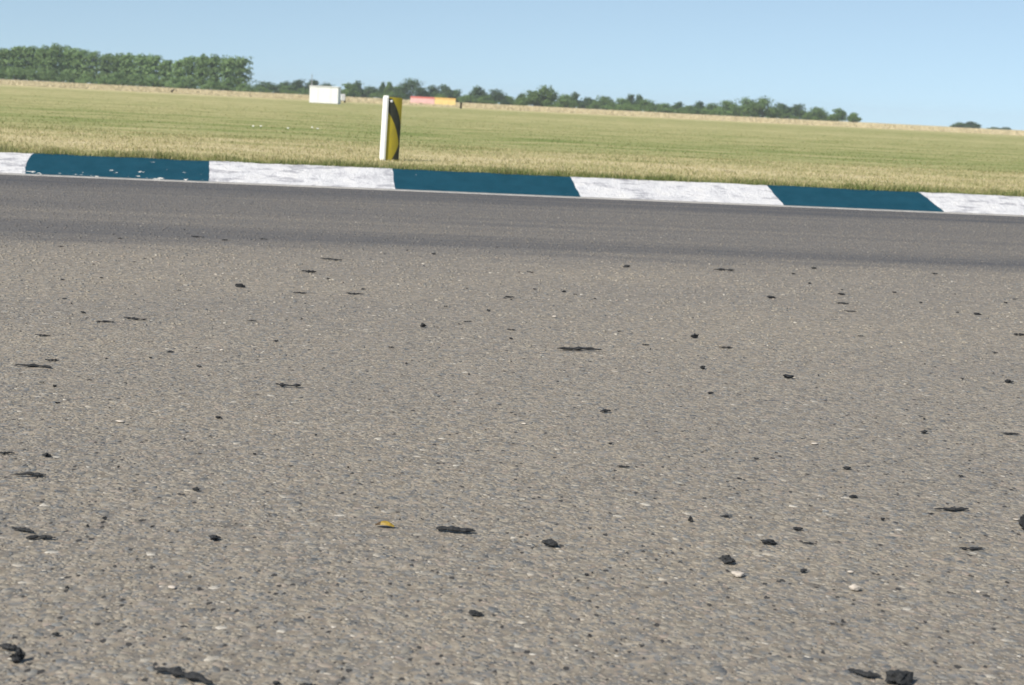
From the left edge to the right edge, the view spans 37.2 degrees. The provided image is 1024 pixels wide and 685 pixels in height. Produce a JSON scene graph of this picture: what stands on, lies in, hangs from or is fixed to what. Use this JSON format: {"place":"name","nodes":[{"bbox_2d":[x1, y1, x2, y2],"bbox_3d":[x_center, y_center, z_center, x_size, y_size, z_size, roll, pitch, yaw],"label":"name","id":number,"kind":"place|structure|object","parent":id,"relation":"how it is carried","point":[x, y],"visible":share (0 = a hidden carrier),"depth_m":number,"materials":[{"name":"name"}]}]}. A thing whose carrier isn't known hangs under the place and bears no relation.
{"place":"outdoors","nodes":[
{"label":"outdoors","id":0,"kind":"place"},
{"bbox_2d":[0,174,1023,684],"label":"race track","id":1,"kind":"structure","parent":0,"point":[302,568],"depth_m":3.22,"materials":[{"name":"grey asphalt"}]},
{"bbox_2d":[0,643,18,649],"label":"rubber strip","id":2,"kind":"object","parent":1,"relation":"on","point":[8,646],"visible":0.94,"depth_m":1.88,"materials":[{"name":"black rubber"}]},
{"bbox_2d":[9,647,25,662],"bbox_3d":[-0.601,0.380,1.848,0.020,0.017,0.013,-2,10,-30],"label":"rubber lump","id":3,"kind":"object","parent":1,"relation":"on","point":[18,656],"visible":1,"depth_m":1.85,"materials":[{"name":"black rubber"}]},
{"bbox_2d":[12,527,33,531],"bbox_3d":[-0.765,0.293,2.383,0.041,0.007,0.011,6,9,20],"label":"rubber strip","id":4,"kind":"object","parent":1,"relation":"on","point":[23,529],"visible":1,"depth_m":2.38,"materials":[{"name":"black rubber"}]},
{"bbox_2d":[11,471,45,476],"bbox_3d":[-0.863,0.235,2.717,0.061,0.009,0.013,3,9,-1],"label":"rubber strip","id":5,"kind":"object","parent":1,"relation":"on","point":[38,474],"visible":1,"depth_m":2.71,"materials":[{"name":"black rubber"}]},
{"bbox_2d":[15,363,51,367],"bbox_3d":[-1.181,0.057,3.755,0.095,0.008,0.017,3,9,4],"label":"rubber strip","id":6,"kind":"object","parent":1,"relation":"on","point":[34,365],"visible":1,"depth_m":3.75,"materials":[{"name":"black rubber"}]},
{"bbox_2d":[26,535,54,538],"bbox_3d":[-0.727,0.300,2.347,0.044,0.007,0.014,1,9,-14],"label":"rubber strip","id":7,"kind":"object","parent":1,"relation":"on","point":[37,536],"visible":1,"depth_m":2.34,"materials":[{"name":"black rubber"}]},
{"bbox_2d":[153,666,212,683],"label":"rubber strip","id":8,"kind":"object","parent":1,"relation":"on","point":[178,671],"visible":1,"depth_m":1.82,"materials":[{"name":"black rubber"}]},
{"bbox_2d":[375,521,394,526],"bbox_3d":[-0.210,0.298,2.507,0.032,0.009,0.013,4,9,8],"label":"fallen leaf","id":9,"kind":"object","parent":1,"relation":"on","point":[387,523],"visible":1,"depth_m":2.50,"materials":[{"name":"yellow plant"}]},
{"bbox_2d":[436,526,475,532],"bbox_3d":[-0.093,0.306,2.496,0.066,0.010,0.016,4,9,8],"label":"rubber strip","id":10,"kind":"object","parent":1,"relation":"on","point":[457,529],"visible":1,"depth_m":2.49,"materials":[{"name":"black rubber"}]},
{"bbox_2d":[468,610,482,615],"bbox_3d":[-0.050,0.373,2.100,0.022,0.007,0.014,5,9,11],"label":"rubber lump","id":11,"kind":"object","parent":1,"relation":"on","point":[474,612],"visible":1,"depth_m":2.10,"materials":[{"name":"black rubber"}]},
{"bbox_2d":[541,539,557,546],"bbox_3d":[0.061,0.322,2.447,0.028,0.011,0.019,4,9,8],"label":"rubber lump","id":12,"kind":"object","parent":1,"relation":"on","point":[550,542],"visible":1,"depth_m":2.44,"materials":[{"name":"black rubber"}]},
{"bbox_2d":[558,346,601,349],"bbox_3d":[0.196,0.018,4.429,0.135,0.011,0.020,2,9,-8],"label":"rubber strip","id":13,"kind":"object","parent":1,"relation":"on","point":[578,348],"visible":1,"depth_m":4.42,"materials":[{"name":"black rubber"}]},
{"bbox_2d":[718,554,735,563],"bbox_3d":[0.339,0.342,2.405,0.030,0.013,0.018,10,12,39],"label":"rubber lump","id":14,"kind":"object","parent":1,"relation":"on","point":[725,559],"visible":1,"depth_m":2.40,"materials":[{"name":"black rubber"}]},
{"bbox_2d":[731,571,744,576],"bbox_3d":[0.348,0.356,2.338,0.022,0.007,0.015,4,9,7],"label":"pebble","id":15,"kind":"object","parent":1,"relation":"on","point":[737,573],"visible":1,"depth_m":2.33,"materials":[{"name":"white stone"}]},
{"bbox_2d":[760,539,776,544],"bbox_3d":[0.427,0.331,2.525,0.027,0.007,0.022,-1,10,-25],"label":"rubber lump","id":16,"kind":"object","parent":1,"relation":"on","point":[769,541],"visible":1,"depth_m":2.52,"materials":[{"name":"black rubber"}]},
{"bbox_2d":[849,584,860,590],"bbox_3d":[0.518,0.370,2.296,0.018,0.009,0.012,-1,10,-24],"label":"pebble","id":17,"kind":"object","parent":1,"relation":"on","point":[853,587],"visible":1,"depth_m":2.29,"materials":[{"name":"white stone"}]},
{"bbox_2d":[848,668,880,677],"bbox_3d":[0.450,0.423,1.942,0.044,0.009,0.015,8,10,28],"label":"rubber strip","id":18,"kind":"object","parent":1,"relation":"on","point":[868,674],"visible":1,"depth_m":1.94,"materials":[{"name":"black rubber"}]},
{"bbox_2d":[885,669,913,684],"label":"rubber lump","id":19,"kind":"object","parent":1,"relation":"on","point":[899,677],"visible":1,"depth_m":1.92,"materials":[{"name":"black rubber"}]},
{"bbox_2d":[934,507,968,510],"bbox_3d":[0.812,0.307,2.800,0.070,0.007,0.014,1,9,-14],"label":"rubber strip","id":20,"kind":"object","parent":1,"relation":"on","point":[954,509],"visible":1,"depth_m":2.80,"materials":[{"name":"black rubber"}]},
{"bbox_2d":[0,79,1023,196],"bbox_3d":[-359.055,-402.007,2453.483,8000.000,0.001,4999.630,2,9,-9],"label":"grass field","id":21,"kind":"structure","parent":0,"point":[300,106],"depth_m":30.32,"materials":[{"name":"plant"}]},
{"bbox_2d":[0,47,14,79],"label":"tree","id":22,"kind":"object","parent":21,"relation":"on","point":[2,58],"visible":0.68,"depth_m":459.98,"materials":[{"name":"green plant"}]},
{"bbox_2d":[1,46,24,79],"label":"tree","id":23,"kind":"object","parent":21,"relation":"on","point":[13,55],"visible":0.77,"depth_m":458.26,"materials":[{"name":"green plant"}]},
{"bbox_2d":[4,66,28,79],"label":"hedge shrub","id":24,"kind":"object","parent":21,"relation":"on","point":[10,75],"visible":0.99,"depth_m":443.45,"materials":[{"name":"green plant"}]},
{"bbox_2d":[14,45,38,80],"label":"tree","id":25,"kind":"object","parent":21,"relation":"on","point":[28,58],"visible":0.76,"depth_m":456.40,"materials":[{"name":"green plant"}]},
{"bbox_2d":[17,68,40,80],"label":"hedge shrub","id":26,"kind":"object","parent":21,"relation":"on","point":[31,74],"visible":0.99,"depth_m":444.72,"materials":[{"name":"green plant"}]},
{"bbox_2d":[29,44,48,81],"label":"tree","id":27,"kind":"object","parent":21,"relation":"on","point":[39,56],"visible":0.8,"depth_m":454.86,"materials":[{"name":"green plant"}]},
{"bbox_2d":[37,70,60,81],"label":"hedge shrub","id":28,"kind":"object","parent":21,"relation":"on","point":[49,77],"visible":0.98,"depth_m":446.31,"materials":[{"name":"green plant"}]},
{"bbox_2d":[39,43,71,81],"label":"tree","id":29,"kind":"object","parent":21,"relation":"on","point":[53,58],"visible":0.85,"depth_m":453.07,"materials":[{"name":"green plant"}]},
{"bbox_2d":[52,72,75,82],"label":"hedge shrub","id":30,"kind":"object","parent":21,"relation":"on","point":[65,77],"visible":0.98,"depth_m":447.52,"materials":[{"name":"green plant"}]},
{"bbox_2d":[58,45,77,82],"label":"tree","id":31,"kind":"object","parent":21,"relation":"on","point":[67,53],"visible":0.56,"depth_m":489.12,"materials":[{"name":"green plant"}]},
{"bbox_2d":[67,47,89,82],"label":"tree","id":32,"kind":"object","parent":21,"relation":"on","point":[76,57],"visible":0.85,"depth_m":487.33,"materials":[{"name":"green plant"}]},
{"bbox_2d":[72,74,96,83],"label":"hedge shrub","id":33,"kind":"object","parent":21,"relation":"on","point":[84,79],"visible":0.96,"depth_m":449.16,"materials":[{"name":"green plant"}]},
{"bbox_2d":[78,51,101,83],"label":"tree","id":34,"kind":"object","parent":21,"relation":"on","point":[91,61],"visible":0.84,"depth_m":485.55,"materials":[{"name":"green plant"}]},
{"bbox_2d":[94,53,111,78],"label":"tree","id":35,"kind":"object","parent":21,"relation":"on","point":[103,62],"visible":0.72,"depth_m":483.89,"materials":[{"name":"green plant"}]},
{"bbox_2d":[94,76,117,84],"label":"hedge shrub","id":36,"kind":"object","parent":21,"relation":"on","point":[104,80],"visible":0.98,"depth_m":450.79,"materials":[{"name":"green plant"}]},
{"bbox_2d":[104,53,124,85],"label":"tree","id":37,"kind":"object","parent":21,"relation":"on","point":[114,63],"visible":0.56,"depth_m":481.82,"materials":[{"name":"green plant"}]},
{"bbox_2d":[109,70,132,85],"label":"hedge shrub","id":38,"kind":"object","parent":21,"relation":"on","point":[118,76],"visible":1,"depth_m":451.70,"materials":[{"name":"green plant"}]},
{"bbox_2d":[115,52,138,85],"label":"tree","id":39,"kind":"object","parent":21,"relation":"on","point":[125,64],"visible":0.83,"depth_m":479.78,"materials":[{"name":"green plant"}]},
{"bbox_2d":[127,53,149,86],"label":"tree","id":40,"kind":"object","parent":21,"relation":"on","point":[140,59],"visible":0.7,"depth_m":477.91,"materials":[{"name":"green plant"}]},
{"bbox_2d":[128,72,151,86],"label":"hedge shrub","id":41,"kind":"object","parent":21,"relation":"on","point":[140,81],"visible":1,"depth_m":452.93,"materials":[{"name":"green plant"}]},
{"bbox_2d":[142,53,163,86],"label":"tree","id":42,"kind":"object","parent":21,"relation":"on","point":[152,61],"visible":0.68,"depth_m":476.21,"materials":[{"name":"green plant"}]},
{"bbox_2d":[145,74,163,86],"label":"hedge shrub","id":43,"kind":"object","parent":21,"relation":"on","point":[155,80],"visible":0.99,"depth_m":454.03,"materials":[{"name":"green plant"}]},
{"bbox_2d":[157,59,173,87],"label":"tree","id":44,"kind":"object","parent":21,"relation":"on","point":[164,65],"visible":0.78,"depth_m":474.32,"materials":[{"name":"green plant"}]},
{"bbox_2d":[162,76,183,87],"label":"hedge shrub","id":45,"kind":"object","parent":21,"relation":"on","point":[174,81],"visible":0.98,"depth_m":455.58,"materials":[{"name":"green plant"}]},
{"bbox_2d":[166,59,186,88],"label":"tree","id":46,"kind":"object","parent":21,"relation":"on","point":[175,66],"visible":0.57,"depth_m":471.89,"materials":[{"name":"green plant"}]},
{"bbox_2d":[176,55,197,88],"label":"tree","id":47,"kind":"object","parent":21,"relation":"on","point":[187,62],"visible":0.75,"depth_m":469.55,"materials":[{"name":"green plant"}]},
{"bbox_2d":[179,78,198,88],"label":"hedge shrub","id":48,"kind":"object","parent":21,"relation":"on","point":[188,83],"visible":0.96,"depth_m":456.30,"materials":[{"name":"green plant"}]},
{"bbox_2d":[190,53,212,89],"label":"tree","id":49,"kind":"object","parent":21,"relation":"on","point":[200,81],"visible":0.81,"depth_m":467.70,"materials":[{"name":"green plant"}]},
{"bbox_2d":[198,80,219,89],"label":"hedge shrub","id":50,"kind":"object","parent":21,"relation":"on","point":[210,85],"visible":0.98,"depth_m":457.52,"materials":[{"name":"green plant"}]},
{"bbox_2d":[199,54,223,89],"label":"tree","id":51,"kind":"object","parent":21,"relation":"on","point":[211,62],"visible":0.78,"depth_m":465.47,"materials":[{"name":"green plant"}]},
{"bbox_2d":[211,80,233,90],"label":"hedge shrub","id":52,"kind":"object","parent":21,"relation":"on","point":[222,85],"visible":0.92,"depth_m":458.75,"materials":[{"name":"green plant"}]},
{"bbox_2d":[216,55,238,90],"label":"tree","id":53,"kind":"object","parent":21,"relation":"on","point":[228,65],"visible":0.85,"depth_m":463.60,"materials":[{"name":"green plant"}]},
{"bbox_2d":[223,56,256,91],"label":"tree","id":54,"kind":"object","parent":21,"relation":"on","point":[241,63],"visible":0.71,"depth_m":499.82,"materials":[{"name":"green plant"}]},
{"bbox_2d":[233,83,254,91],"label":"hedge shrub","id":55,"kind":"object","parent":21,"relation":"on","point":[248,88],"visible":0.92,"depth_m":459.82,"materials":[{"name":"green plant"}]},
{"bbox_2d":[252,86,271,92],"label":"hedge bush","id":56,"kind":"object","parent":21,"relation":"on","point":[256,89],"visible":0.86,"depth_m":608.86,"materials":[{"name":"green plant"}]},
{"bbox_2d":[251,80,280,92],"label":"tree","id":57,"kind":"object","parent":21,"relation":"on","point":[270,86],"visible":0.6,"depth_m":621.21,"materials":[{"name":"green plant"}]},
{"bbox_2d":[274,80,290,92],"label":"tree","id":58,"kind":"object","parent":21,"relation":"on","point":[285,83],"visible":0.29,"depth_m":631.64,"materials":[{"name":"green plant"}]},
{"bbox_2d":[278,85,296,93],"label":"hedge bush","id":59,"kind":"object","parent":21,"relation":"on","point":[285,89],"visible":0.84,"depth_m":622.08,"materials":[{"name":"green plant"}]},
{"bbox_2d":[289,79,308,94],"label":"tree","id":60,"kind":"object","parent":21,"relation":"on","point":[297,84],"visible":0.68,"depth_m":623.20,"materials":[{"name":"green plant"}]},
{"bbox_2d":[291,88,309,94],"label":"hedge bush","id":61,"kind":"object","parent":21,"relation":"on","point":[304,91],"visible":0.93,"depth_m":610.92,"materials":[{"name":"green plant"}]},
{"bbox_2d":[305,79,320,89],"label":"tree","id":62,"kind":"object","parent":21,"relation":"on","point":[315,83],"visible":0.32,"depth_m":624.64,"materials":[{"name":"green plant"}]},
{"bbox_2d":[309,81,340,103],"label":"white hut","id":63,"kind":"object","parent":21,"relation":"on","point":[326,94],"visible":0.98,"depth_m":101.17,"materials":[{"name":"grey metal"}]},
{"bbox_2d":[341,82,359,96],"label":"tree","id":64,"kind":"object","parent":21,"relation":"on","point":[349,90],"visible":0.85,"depth_m":606.45,"materials":[{"name":"green plant"}]},
{"bbox_2d":[350,80,366,97],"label":"tree","id":65,"kind":"object","parent":21,"relation":"on","point":[358,84],"visible":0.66,"depth_m":627.03,"materials":[{"name":"green plant"}]},
{"bbox_2d":[364,85,381,97],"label":"hedge tree","id":66,"kind":"object","parent":21,"relation":"on","point":[370,90],"visible":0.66,"depth_m":636.47,"materials":[{"name":"green plant"}]},
{"bbox_2d":[383,81,394,94],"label":"tree","id":67,"kind":"object","parent":21,"relation":"on","point":[388,87],"visible":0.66,"depth_m":633.17,"materials":[{"name":"green plant"}]},
{"bbox_2d":[379,95,401,160],"bbox_3d":[-1.113,-1.948,13.996,0.160,0.637,0.095,0,9,-28],"label":"marker post","id":68,"kind":"object","parent":21,"relation":"on","point":[390,127],"visible":0.92,"depth_m":13.96,"materials":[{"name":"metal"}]},
{"bbox_2d":[392,78,432,99],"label":"tree","id":69,"kind":"object","parent":21,"relation":"on","point":[406,87],"visible":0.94,"depth_m":607.70,"materials":[{"name":"green plant"}]},
{"bbox_2d":[410,96,434,103],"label":"red banner","id":70,"kind":"object","parent":21,"relation":"on","point":[418,100],"visible":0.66,"depth_m":162.64,"materials":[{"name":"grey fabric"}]},
{"bbox_2d":[427,84,440,96],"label":"tree","id":71,"kind":"object","parent":21,"relation":"on","point":[432,89],"visible":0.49,"depth_m":629.50,"materials":[{"name":"green plant"}]},
{"bbox_2d":[435,97,455,105],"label":"yellow banner","id":72,"kind":"object","parent":21,"relation":"on","point":[449,101],"visible":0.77,"depth_m":162.79,"materials":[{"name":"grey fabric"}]},
{"bbox_2d":[435,84,456,99],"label":"tree","id":73,"kind":"object","parent":21,"relation":"on","point":[446,91],"visible":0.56,"depth_m":628.90,"materials":[{"name":"green plant"}]},
{"bbox_2d":[459,94,478,102],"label":"bush","id":74,"kind":"object","parent":21,"relation":"on","point":[464,98],"visible":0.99,"depth_m":590.70,"materials":[{"name":"green plant"}]},
{"bbox_2d":[468,85,486,102],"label":"tree","id":75,"kind":"object","parent":21,"relation":"on","point":[476,93],"visible":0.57,"depth_m":620.51,"materials":[{"name":"green plant"}]},
{"bbox_2d":[476,95,497,103],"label":"bush","id":76,"kind":"object","parent":21,"relation":"on","point":[486,99],"visible":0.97,"depth_m":591.17,"materials":[{"name":"green plant"}]},
{"bbox_2d":[486,89,509,104],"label":"tree","id":77,"kind":"object","parent":21,"relation":"on","point":[498,95],"visible":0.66,"depth_m":620.32,"materials":[{"name":"green plant"}]},
{"bbox_2d":[513,90,550,106],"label":"tree","id":78,"kind":"object","parent":21,"relation":"on","point":[525,100],"visible":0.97,"depth_m":550.97,"materials":[{"name":"green plant"}]},
{"bbox_2d":[528,85,561,106],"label":"tree","id":79,"kind":"object","parent":21,"relation":"on","point":[550,96],"visible":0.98,"depth_m":550.53,"materials":[{"name":"green plant"}]},
{"bbox_2d":[554,94,576,107],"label":"tree","id":80,"kind":"object","parent":21,"relation":"on","point":[565,102],"visible":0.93,"depth_m":590.61,"materials":[{"name":"green plant"}]},
{"bbox_2d":[580,96,594,108],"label":"hedge tree","id":81,"kind":"object","parent":21,"relation":"on","point":[589,100],"visible":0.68,"depth_m":629.79,"materials":[{"name":"green plant"}]},
{"bbox_2d":[587,95,617,109],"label":"hedge tree","id":82,"kind":"object","parent":21,"relation":"on","point":[601,102],"visible":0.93,"depth_m":618.76,"materials":[{"name":"green plant"}]},
{"bbox_2d":[605,102,622,110],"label":"hedge bush","id":83,"kind":"object","parent":21,"relation":"on","point":[609,106],"visible":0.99,"depth_m":616.21,"materials":[{"name":"green plant"}]},
{"bbox_2d":[613,97,631,110],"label":"hedge tree","id":84,"kind":"object","parent":21,"relation":"on","point":[624,104],"visible":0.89,"depth_m":619.15,"materials":[{"name":"green plant"}]},
{"bbox_2d":[626,94,634,104],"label":"hedge tree","id":85,"kind":"object","parent":21,"relation":"on","point":[631,98],"visible":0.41,"depth_m":648.60,"materials":[{"name":"green plant"}]},
{"bbox_2d":[629,98,658,111],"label":"hedge tree","id":86,"kind":"object","parent":21,"relation":"on","point":[648,105],"visible":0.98,"depth_m":608.60,"materials":[{"name":"green plant"}]},
{"bbox_2d":[653,102,677,112],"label":"hedge tree","id":87,"kind":"object","parent":21,"relation":"on","point":[664,107],"visible":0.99,"depth_m":608.44,"materials":[{"name":"green plant"}]},
{"bbox_2d":[671,101,683,113],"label":"tree","id":88,"kind":"object","parent":21,"relation":"on","point":[678,105],"visible":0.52,"depth_m":627.08,"materials":[{"name":"green plant"}]},
{"bbox_2d":[677,105,699,114],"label":"bush","id":89,"kind":"object","parent":21,"relation":"on","point":[690,109],"visible":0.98,"depth_m":607.06,"materials":[{"name":"green plant"}]},
{"bbox_2d":[692,101,704,114],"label":"tree","id":90,"kind":"object","parent":21,"relation":"on","point":[699,104],"visible":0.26,"depth_m":626.49,"materials":[{"name":"green plant"}]},
{"bbox_2d":[700,103,722,114],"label":"tree","id":91,"kind":"object","parent":21,"relation":"on","point":[708,108],"visible":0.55,"depth_m":606.71,"materials":[{"name":"green plant"}]},
{"bbox_2d":[709,100,739,116],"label":"tree","id":92,"kind":"object","parent":21,"relation":"on","point":[724,108],"visible":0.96,"depth_m":595.53,"materials":[{"name":"green plant"}]},
{"bbox_2d":[730,96,760,115],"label":"tree","id":93,"kind":"object","parent":21,"relation":"on","point":[745,107],"visible":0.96,"depth_m":593.45,"materials":[{"name":"green plant"}]},
{"bbox_2d":[750,95,782,117],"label":"tree","id":94,"kind":"object","parent":21,"relation":"on","point":[761,104],"visible":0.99,"depth_m":592.75,"materials":[{"name":"green plant"}]},
{"bbox_2d":[767,102,789,118],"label":"tree","id":95,"kind":"object","parent":21,"relation":"on","point":[781,106],"visible":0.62,"depth_m":611.80,"materials":[{"name":"green plant"}]},
{"bbox_2d":[780,112,801,119],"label":"hedge bush","id":96,"kind":"object","parent":21,"relation":"on","point":[789,115],"visible":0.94,"depth_m":608.18,"materials":[{"name":"green plant"}]},
{"bbox_2d":[786,103,810,119],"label":"tree","id":97,"kind":"object","parent":21,"relation":"on","point":[799,111],"visible":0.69,"depth_m":610.48,"materials":[{"name":"green plant"}]},
{"bbox_2d":[798,106,830,119],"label":"tree","id":98,"kind":"object","parent":21,"relation":"on","point":[815,113],"visible":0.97,"depth_m":599.54,"materials":[{"name":"green plant"}]},
{"bbox_2d":[825,108,848,120],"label":"tree","id":99,"kind":"object","parent":21,"relation":"on","point":[840,113],"visible":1,"depth_m":579.22,"materials":[{"name":"green plant"}]},
{"bbox_2d":[845,112,861,121],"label":"tree","id":100,"kind":"object","parent":21,"relation":"on","point":[853,117],"visible":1,"depth_m":578.20,"materials":[{"name":"green plant"}]},
{"bbox_2d":[949,122,966,127],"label":"tree","id":101,"kind":"object","parent":21,"relation":"on","point":[958,124],"visible":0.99,"depth_m":758.01,"materials":[{"name":"green plant"}]},
{"bbox_2d":[962,121,982,128],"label":"tree","id":102,"kind":"object","parent":21,"relation":"on","point":[969,124],"visible":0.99,"depth_m":756.83,"materials":[{"name":"green plant"}]},
{"bbox_2d":[0,79,1023,135],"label":"tall dry grass","id":103,"kind":"structure","parent":0,"point":[483,106],"depth_m":165.80,"materials":[{"name":"plant"}]},
{"bbox_2d":[0,0,1023,129],"label":"sky","id":104,"kind":"structure","parent":0,"point":[912,62],"materials":[{"name":"blue"}]},
{"label":"ground","id":105,"kind":"structure","parent":0,"visible":0},
{"bbox_2d":[0,152,1023,216],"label":"kerb","id":106,"kind":"structure","parent":105,"relation":"on","point":[155,169],"depth_m":12.03,"materials":[{"name":"concrete"}]},
{"bbox_2d":[569,92,582,108],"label":"tree","id":107,"kind":"object","parent":105,"relation":"on","point":[575,97],"visible":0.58,"depth_m":629.61,"materials":[{"name":"green plant"}]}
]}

